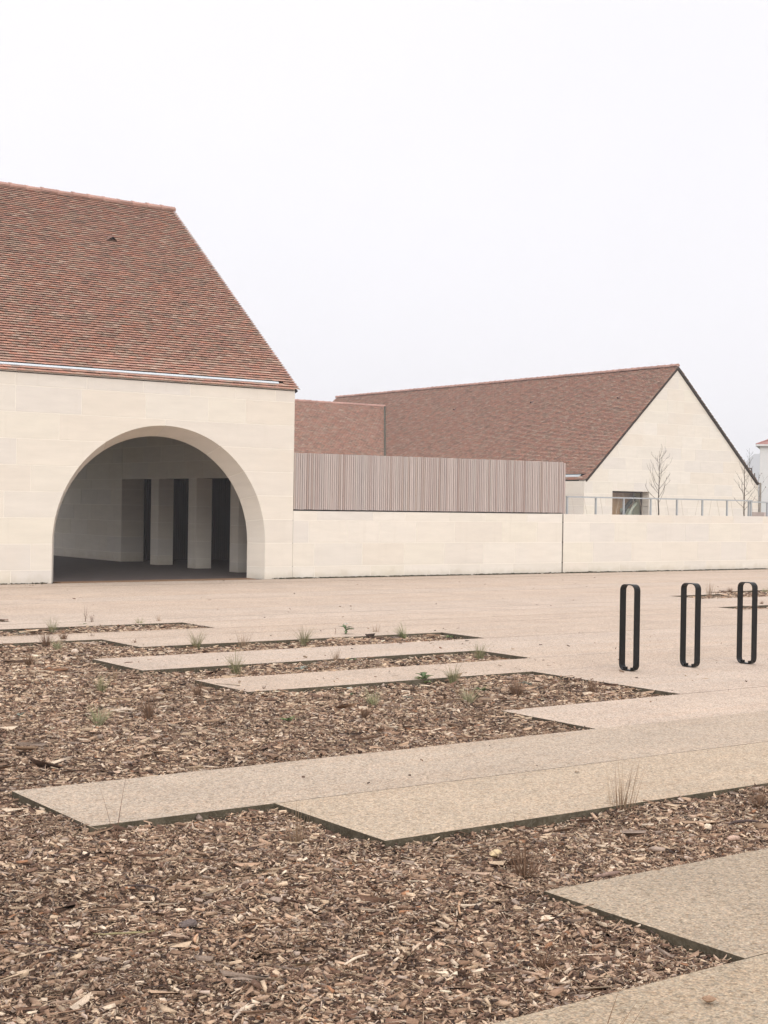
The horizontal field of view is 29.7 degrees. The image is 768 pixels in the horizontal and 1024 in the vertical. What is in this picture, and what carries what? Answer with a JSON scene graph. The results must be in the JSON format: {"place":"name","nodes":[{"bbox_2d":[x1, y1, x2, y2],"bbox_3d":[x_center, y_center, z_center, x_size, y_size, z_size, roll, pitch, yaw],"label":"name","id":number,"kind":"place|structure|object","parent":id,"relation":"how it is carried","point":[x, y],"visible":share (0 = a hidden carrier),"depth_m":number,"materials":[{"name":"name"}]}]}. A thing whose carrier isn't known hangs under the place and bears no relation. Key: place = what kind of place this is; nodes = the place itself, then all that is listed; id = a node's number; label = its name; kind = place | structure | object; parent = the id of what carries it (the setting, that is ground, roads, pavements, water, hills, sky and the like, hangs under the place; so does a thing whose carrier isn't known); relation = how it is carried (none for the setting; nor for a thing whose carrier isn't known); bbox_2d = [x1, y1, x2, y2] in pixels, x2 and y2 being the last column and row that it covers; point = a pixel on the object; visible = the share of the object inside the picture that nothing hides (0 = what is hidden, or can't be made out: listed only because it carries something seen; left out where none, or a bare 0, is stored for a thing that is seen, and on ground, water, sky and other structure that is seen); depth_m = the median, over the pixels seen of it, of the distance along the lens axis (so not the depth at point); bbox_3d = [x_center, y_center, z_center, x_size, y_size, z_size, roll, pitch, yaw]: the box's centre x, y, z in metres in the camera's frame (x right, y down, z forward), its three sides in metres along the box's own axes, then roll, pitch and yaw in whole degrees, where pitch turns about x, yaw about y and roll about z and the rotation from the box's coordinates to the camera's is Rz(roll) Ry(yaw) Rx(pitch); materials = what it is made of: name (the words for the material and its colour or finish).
{"place":"outdoors","nodes":[
{"label":"outdoors","id":0,"kind":"place"},
{"bbox_2d":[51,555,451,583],"bbox_3d":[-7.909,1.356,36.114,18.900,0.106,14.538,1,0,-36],"label":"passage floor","id":1,"kind":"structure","parent":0,"point":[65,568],"depth_m":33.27,"materials":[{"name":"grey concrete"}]},
{"bbox_2d":[0,181,543,584],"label":"archway building","id":2,"kind":"structure","parent":1,"relation":"on","point":[148,388],"depth_m":30.67,"materials":[{"name":"stone"}]},
{"bbox_2d":[0,569,767,1023],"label":"pavement","id":3,"kind":"structure","parent":0,"point":[700,731],"depth_m":10.60,"materials":[{"name":"concrete"}]},
{"bbox_2d":[58,630,68,638],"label":"dry grass tuft","id":4,"kind":"object","parent":3,"relation":"on","point":[63,637],"visible":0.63,"depth_m":16.68,"materials":[{"name":"brown plant"}]},
{"bbox_2d":[340,623,353,633],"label":"flowering weed","id":5,"kind":"object","parent":3,"relation":"on","point":[345,627],"visible":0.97,"depth_m":17.94,"materials":[{"name":"green plant"}]},
{"bbox_2d":[16,577,746,783],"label":"fallen litter","id":6,"kind":"object","parent":3,"relation":"on","point":[440,664],"visible":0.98,"depth_m":14.70,"materials":[{"name":"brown wood"}]},
{"bbox_2d":[1,568,767,584],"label":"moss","id":7,"kind":"object","parent":3,"relation":"on","point":[469,574],"visible":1,"depth_m":33.97,"materials":[{"name":"plant"}]},
{"bbox_2d":[292,511,767,577],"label":"boundary wall","id":8,"kind":"structure","parent":3,"relation":"on","point":[340,543],"depth_m":34.58,"materials":[{"name":"stone"}]},
{"bbox_2d":[293,452,565,513],"bbox_3d":[1.175,-0.630,33.340,7.846,1.266,0.288,1,0,-36],"label":"slat screen","id":9,"kind":"object","parent":8,"relation":"on","point":[333,482],"visible":1,"depth_m":33.01,"materials":[{"name":"brown wood"}]},
{"bbox_2d":[619,584,639,670],"bbox_3d":[2.433,1.143,14.343,0.079,0.853,0.202,1,0,-36],"label":"hoop rack","id":10,"kind":"object","parent":3,"relation":"on","point":[636,641],"visible":1,"depth_m":14.31,"materials":[{"name":"black metal"}]},
{"bbox_2d":[680,583,700,666],"bbox_3d":[3.126,1.151,14.769,0.079,0.853,0.202,1,0,-36],"label":"hoop rack","id":11,"kind":"object","parent":3,"relation":"on","point":[697,625],"visible":1,"depth_m":14.73,"materials":[{"name":"black metal"}]},
{"bbox_2d":[702,995,715,1002],"bbox_3d":[1.053,1.579,4.695,0.044,0.020,0.036,1,0,-36],"label":"stone","id":12,"kind":"object","parent":3,"relation":"on","point":[708,998],"visible":1,"depth_m":4.69,"materials":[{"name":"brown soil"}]},
{"bbox_2d":[736,582,757,663],"bbox_3d":[3.803,1.160,15.169,0.079,0.853,0.202,1,0,-36],"label":"hoop rack","id":13,"kind":"object","parent":3,"relation":"on","point":[740,622],"visible":1,"depth_m":15.12,"materials":[{"name":"black metal"}]},
{"bbox_2d":[0,589,767,1023],"bbox_3d":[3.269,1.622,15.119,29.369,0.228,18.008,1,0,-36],"label":"wood slivers","id":14,"kind":"object","parent":0,"point":[328,923],"visible":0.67,"depth_m":6.46,"materials":[{"name":"brown wood"}]},
{"bbox_2d":[23,649,36,666],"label":"dry grass tuft","id":15,"kind":"object","parent":14,"relation":"on","point":[27,661],"visible":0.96,"depth_m":14.22,"materials":[{"name":"brown plant"}]},
{"bbox_2d":[2,939,85,954],"bbox_3d":[-1.238,1.583,5.272,0.341,0.024,0.016,1,0,16],"label":"twig","id":16,"kind":"object","parent":14,"relation":"on","point":[24,943],"visible":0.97,"depth_m":5.28,"materials":[{"name":"brown wood"}]},
{"bbox_2d":[35,632,53,647],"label":"dry grass tuft","id":17,"kind":"object","parent":14,"relation":"on","point":[45,642],"visible":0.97,"depth_m":15.98,"materials":[{"name":"brown plant"}]},
{"bbox_2d":[43,617,59,632],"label":"grass tuft","id":18,"kind":"object","parent":14,"relation":"on","point":[52,627],"visible":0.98,"depth_m":17.92,"materials":[{"name":"plant"}]},
{"bbox_2d":[51,636,63,649],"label":"grass tuft","id":19,"kind":"object","parent":14,"relation":"on","point":[57,646],"visible":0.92,"depth_m":15.57,"materials":[{"name":"green plant"}]},
{"bbox_2d":[90,886,101,901],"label":"bare stems","id":20,"kind":"object","parent":14,"relation":"on","point":[96,898],"visible":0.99,"depth_m":5.90,"materials":[{"name":"brown plant"}]},
{"bbox_2d":[83,702,115,725],"bbox_3d":[-2.046,1.460,10.473,0.263,0.182,0.259,1,0,-10],"label":"grass tuft","id":21,"kind":"object","parent":14,"relation":"on","point":[99,720],"visible":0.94,"depth_m":10.46,"materials":[{"name":"green plant"}]},
{"bbox_2d":[89,674,113,692],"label":"grass tuft","id":22,"kind":"object","parent":14,"relation":"on","point":[100,686],"visible":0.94,"depth_m":12.29,"materials":[{"name":"green plant"}]},
{"bbox_2d":[107,666,118,679],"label":"dry grass tuft","id":23,"kind":"object","parent":14,"relation":"on","point":[115,675],"visible":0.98,"depth_m":13.20,"materials":[{"name":"brown plant"}]},
{"bbox_2d":[99,779,129,843],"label":"bare stems","id":24,"kind":"object","parent":14,"relation":"on","point":[112,834],"visible":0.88,"depth_m":6.95,"materials":[{"name":"brown plant"}]},
{"bbox_2d":[109,708,131,711],"bbox_3d":[-2.034,1.529,11.178,0.182,0.021,0.023,1,0,-26],"label":"stick","id":25,"kind":"object","parent":14,"relation":"on","point":[120,709],"visible":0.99,"depth_m":11.18,"materials":[{"name":"brown wood"}]},
{"bbox_2d":[93,930,154,934],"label":"twig","id":26,"kind":"object","parent":14,"relation":"on","point":[133,932],"visible":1,"depth_m":5.47,"materials":[{"name":"brown wood"}]},
{"bbox_2d":[116,884,158,888],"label":"twig","id":27,"kind":"object","parent":14,"relation":"on","point":[137,885],"visible":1,"depth_m":6.08,"materials":[{"name":"brown wood"}]},
{"bbox_2d":[136,693,159,718],"bbox_3d":[-1.771,1.462,10.957,0.237,0.203,0.246,1,0,-36],"label":"dry grass tuft","id":28,"kind":"object","parent":14,"relation":"on","point":[148,713],"visible":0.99,"depth_m":10.94,"materials":[{"name":"brown plant"}]},
{"bbox_2d":[178,919,196,928],"bbox_3d":[-0.753,1.584,5.567,0.081,0.037,0.056,1,0,-36],"label":"stone","id":29,"kind":"object","parent":14,"relation":"on","point":[185,924],"visible":0.96,"depth_m":5.55,"materials":[{"name":"grey stone"}]},
{"bbox_2d":[188,679,206,697],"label":"dry grass tuft","id":30,"kind":"object","parent":14,"relation":"on","point":[198,692],"visible":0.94,"depth_m":12.10,"materials":[{"name":"brown plant"}]},
{"bbox_2d":[187,630,211,648],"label":"grass tuft","id":31,"kind":"object","parent":14,"relation":"on","point":[196,644],"visible":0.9,"depth_m":16.29,"materials":[{"name":"green plant"}]},
{"bbox_2d":[222,648,243,674],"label":"grass tuft","id":32,"kind":"object","parent":14,"relation":"on","point":[235,669],"visible":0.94,"depth_m":13.91,"materials":[{"name":"green plant"}]},
{"bbox_2d":[233,1003,248,1020],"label":"twig","id":33,"kind":"object","parent":14,"relation":"on","point":[238,1013],"visible":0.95,"depth_m":4.60,"materials":[{"name":"brown wood"}]},
{"bbox_2d":[237,630,253,647],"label":"dry grass tuft","id":34,"kind":"object","parent":14,"relation":"on","point":[244,645],"visible":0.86,"depth_m":16.39,"materials":[{"name":"brown plant"}]},
{"bbox_2d":[280,715,297,721],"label":"weed","id":35,"kind":"object","parent":14,"relation":"on","point":[289,719],"visible":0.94,"depth_m":10.96,"materials":[{"name":"green plant"}]},
{"bbox_2d":[284,799,310,845],"bbox_3d":[-0.414,1.487,6.949,0.144,0.214,0.168,1,0,0],"label":"dry grass tuft","id":36,"kind":"object","parent":14,"relation":"on","point":[298,831],"visible":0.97,"depth_m":6.95,"materials":[{"name":"beige plant"}]},
{"bbox_2d":[292,627,316,645],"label":"grass tuft","id":37,"kind":"object","parent":14,"relation":"on","point":[304,640],"visible":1,"depth_m":16.87,"materials":[{"name":"plant"}]},
{"bbox_2d":[330,644,339,662],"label":"dry grass tuft","id":38,"kind":"object","parent":14,"relation":"on","point":[336,655],"visible":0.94,"depth_m":14.87,"materials":[{"name":"brown plant"}]},
{"bbox_2d":[344,954,368,964],"bbox_3d":[-0.104,1.601,5.190,0.018,0.011,0.146,1,0,34],"label":"stick","id":39,"kind":"object","parent":14,"relation":"on","point":[353,959],"visible":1,"depth_m":5.19,"materials":[{"name":"brown wood"}]},
{"bbox_2d":[356,705,371,717],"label":"dry grass tuft","id":40,"kind":"object","parent":14,"relation":"on","point":[365,714],"visible":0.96,"depth_m":11.08,"materials":[{"name":"brown plant"}]},
{"bbox_2d":[355,686,385,705],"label":"grass tuft","id":41,"kind":"object","parent":14,"relation":"on","point":[373,700],"visible":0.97,"depth_m":11.65,"materials":[{"name":"green plant"}]},
{"bbox_2d":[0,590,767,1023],"bbox_3d":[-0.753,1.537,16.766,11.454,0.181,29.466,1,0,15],"label":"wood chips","id":42,"kind":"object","parent":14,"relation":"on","point":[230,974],"visible":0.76,"depth_m":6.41,"materials":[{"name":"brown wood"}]},
{"bbox_2d":[394,626,405,638],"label":"grass tuft","id":43,"kind":"object","parent":14,"relation":"on","point":[402,635],"visible":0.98,"depth_m":17.66,"materials":[{"name":"green plant"}]},
{"bbox_2d":[412,943,422,950],"bbox_3d":[0.121,1.595,5.318,0.012,0.013,0.102,1,0,21],"label":"stick","id":44,"kind":"object","parent":14,"relation":"on","point":[417,946],"visible":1,"depth_m":5.31,"materials":[{"name":"brown wood"}]},
{"bbox_2d":[416,672,432,682],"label":"weed","id":45,"kind":"object","parent":14,"relation":"on","point":[423,675],"visible":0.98,"depth_m":13.40,"materials":[{"name":"green plant"}]},
{"bbox_2d":[442,659,462,683],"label":"grass tuft","id":46,"kind":"object","parent":14,"relation":"on","point":[452,678],"visible":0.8,"depth_m":13.31,"materials":[{"name":"green plant"}]},
{"bbox_2d":[457,897,462,913],"bbox_3d":[0.306,1.575,5.814,0.020,0.014,0.241,1,0,6],"label":"stick","id":47,"kind":"object","parent":14,"relation":"on","point":[458,907],"visible":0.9,"depth_m":5.77,"materials":[{"name":"brown wood"}]},
{"bbox_2d":[459,686,484,703],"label":"grass tuft","id":48,"kind":"object","parent":14,"relation":"on","point":[469,698],"visible":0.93,"depth_m":12.04,"materials":[{"name":"green plant"}]},
{"bbox_2d":[465,642,488,658],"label":"grass tuft","id":49,"kind":"object","parent":14,"relation":"on","point":[479,655],"visible":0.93,"depth_m":15.64,"materials":[{"name":"green plant"}]},
{"bbox_2d":[476,686,487,690],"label":"weed","id":50,"kind":"object","parent":14,"relation":"on","point":[481,689],"visible":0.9,"depth_m":12.84,"materials":[{"name":"green plant"}]},
{"bbox_2d":[489,849,501,857],"bbox_3d":[0.520,1.585,6.721,0.053,0.037,0.096,1,0,19],"label":"wood block","id":51,"kind":"object","parent":14,"relation":"on","point":[494,852],"depth_m":6.70,"materials":[{"name":"beige wood"}]},
{"bbox_2d":[500,673,530,696],"bbox_3d":[1.150,1.503,12.601,0.252,0.226,0.271,1,0,-11],"label":"dry grass tuft","id":52,"kind":"object","parent":14,"relation":"on","point":[516,692],"visible":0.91,"depth_m":12.59,"materials":[{"name":"brown plant"}]},
{"bbox_2d":[479,813,565,880],"bbox_3d":[0.586,1.465,6.309,0.311,0.286,0.336,1,0,-17],"label":"dry grass tuft","id":53,"kind":"object","parent":14,"relation":"on","point":[523,870],"visible":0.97,"depth_m":6.32,"materials":[{"name":"brown plant"}]},
{"bbox_2d":[528,943,559,970],"bbox_3d":[0.565,1.568,5.101,0.134,0.095,0.097,1,0,-16],"label":"dry grass tuft","id":54,"kind":"object","parent":14,"relation":"on","point":[541,964],"visible":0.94,"depth_m":5.10,"materials":[{"name":"beige plant"}]},
{"bbox_2d":[536,915,554,921],"bbox_3d":[0.628,1.588,5.656,0.093,0.021,0.038,1,0,-36],"label":"wood chip","id":55,"kind":"object","parent":14,"relation":"on","point":[549,917],"visible":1,"depth_m":5.65,"materials":[{"name":"beige wood"}]},
{"bbox_2d":[582,679,597,693],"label":"dry grass tuft","id":56,"kind":"object","parent":14,"relation":"on","point":[590,686],"visible":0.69,"depth_m":12.86,"materials":[{"name":"brown plant"}]},
{"bbox_2d":[593,871,619,877],"bbox_3d":[0.990,1.603,6.412,0.152,0.022,0.026,1,0,-32],"label":"stick","id":57,"kind":"object","parent":14,"relation":"on","point":[608,874],"visible":0.95,"depth_m":6.40,"materials":[{"name":"brown wood"}]},
{"bbox_2d":[600,760,648,811],"bbox_3d":[1.308,1.465,7.829,0.214,0.311,0.242,1,0,-36],"label":"dry grass tuft","id":58,"kind":"object","parent":14,"relation":"on","point":[621,803],"visible":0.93,"depth_m":7.82,"materials":[{"name":"beige plant"}]},
{"bbox_2d":[607,991,646,1023],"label":"bare stems","id":59,"kind":"object","parent":14,"relation":"on","point":[626,1015],"visible":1,"depth_m":4.26,"materials":[{"name":"beige plant"}]},
{"bbox_2d":[704,823,711,830],"bbox_3d":[1.653,1.609,7.392,0.033,0.041,0.050,1,0,37],"label":"wood lump","id":60,"kind":"object","parent":14,"relation":"on","point":[707,826],"visible":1,"depth_m":7.38,"materials":[{"name":"beige wood"}]},
{"bbox_2d":[706,585,714,596],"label":"dry grass tuft","id":61,"kind":"object","parent":14,"relation":"on","point":[710,592],"visible":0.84,"depth_m":27.33,"materials":[{"name":"beige plant"}]},
{"bbox_2d":[727,835,739,840],"bbox_3d":[1.727,1.615,7.168,0.032,0.034,0.100,1,0,42],"label":"stone","id":62,"kind":"object","parent":14,"relation":"on","point":[732,838],"visible":1,"depth_m":7.15,"materials":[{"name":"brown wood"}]},
{"bbox_2d":[728,819,758,824],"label":"branch","id":63,"kind":"object","parent":14,"relation":"on","point":[740,821],"visible":1,"depth_m":7.54,"materials":[{"name":"brown wood"}]},
{"bbox_2d":[740,776,767,807],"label":"dry grass tuft","id":64,"kind":"object","parent":14,"relation":"on","point":[760,802],"visible":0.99,"depth_m":7.96,"materials":[{"name":"brown plant"}]},
{"bbox_2d":[0,0,767,460],"label":"sky","id":65,"kind":"structure","parent":0,"point":[395,194],"materials":[{"name":"white"}]},
{"bbox_2d":[745,453,759,480],"bbox_3d":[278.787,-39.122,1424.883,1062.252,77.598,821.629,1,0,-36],"label":"hill","id":66,"kind":"structure","parent":0,"point":[755,462],"depth_m":1457.52,"materials":[{"name":"white"}]},
{"bbox_2d":[752,512,765,515],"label":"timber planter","id":67,"kind":"object","parent":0,"point":[758,513],"visible":0.2,"depth_m":49.78,"materials":[{"name":"brown wood"}]},
{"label":"terrace","id":68,"kind":"structure","parent":0,"visible":0},
{"bbox_2d":[294,399,385,455],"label":"wing building","id":69,"kind":"structure","parent":68,"relation":"on","point":[330,427],"depth_m":72.45,"materials":[{"name":"tile"}]},
{"bbox_2d":[333,364,760,515],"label":"gable building","id":70,"kind":"structure","parent":68,"relation":"on","point":[602,433],"depth_m":62.43,"materials":[{"name":"tile"}]},
{"bbox_2d":[612,491,642,514],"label":"window frame","id":71,"kind":"structure","parent":70,"relation":"in","point":[612,491],"depth_m":60.23,"materials":[{"name":"grey metal"}]},
{"bbox_2d":[647,451,669,514],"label":"young tree","id":72,"kind":"object","parent":68,"relation":"on","point":[659,474],"visible":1,"depth_m":47.00,"materials":[{"name":"brown plant"}]},
{"bbox_2d":[566,496,751,515],"bbox_3d":[7.392,0.159,38.276,6.974,1.050,0.060,1,0,-36],"label":"railing","id":73,"kind":"object","parent":68,"relation":"on","point":[650,511],"visible":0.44,"depth_m":37.99,"materials":[{"name":"metal"}]},
{"bbox_2d":[734,458,754,515],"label":"young tree","id":74,"kind":"object","parent":68,"relation":"on","point":[743,506],"visible":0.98,"depth_m":49.44,"materials":[{"name":"brown plant"}]},
{"bbox_2d":[747,473,765,511],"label":"young tree","id":75,"kind":"object","parent":68,"relation":"on","point":[758,492],"visible":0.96,"depth_m":54.40,"materials":[{"name":"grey plant"}]},
{"bbox_2d":[747,501,767,515],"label":"railing","id":76,"kind":"object","parent":68,"relation":"on","point":[748,513],"visible":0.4,"depth_m":40.57,"materials":[{"name":"metal"}]},
{"bbox_2d":[755,439,767,511],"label":"white house","id":77,"kind":"structure","parent":68,"relation":"on","point":[762,446],"depth_m":109.90,"materials":[{"name":"paint"}]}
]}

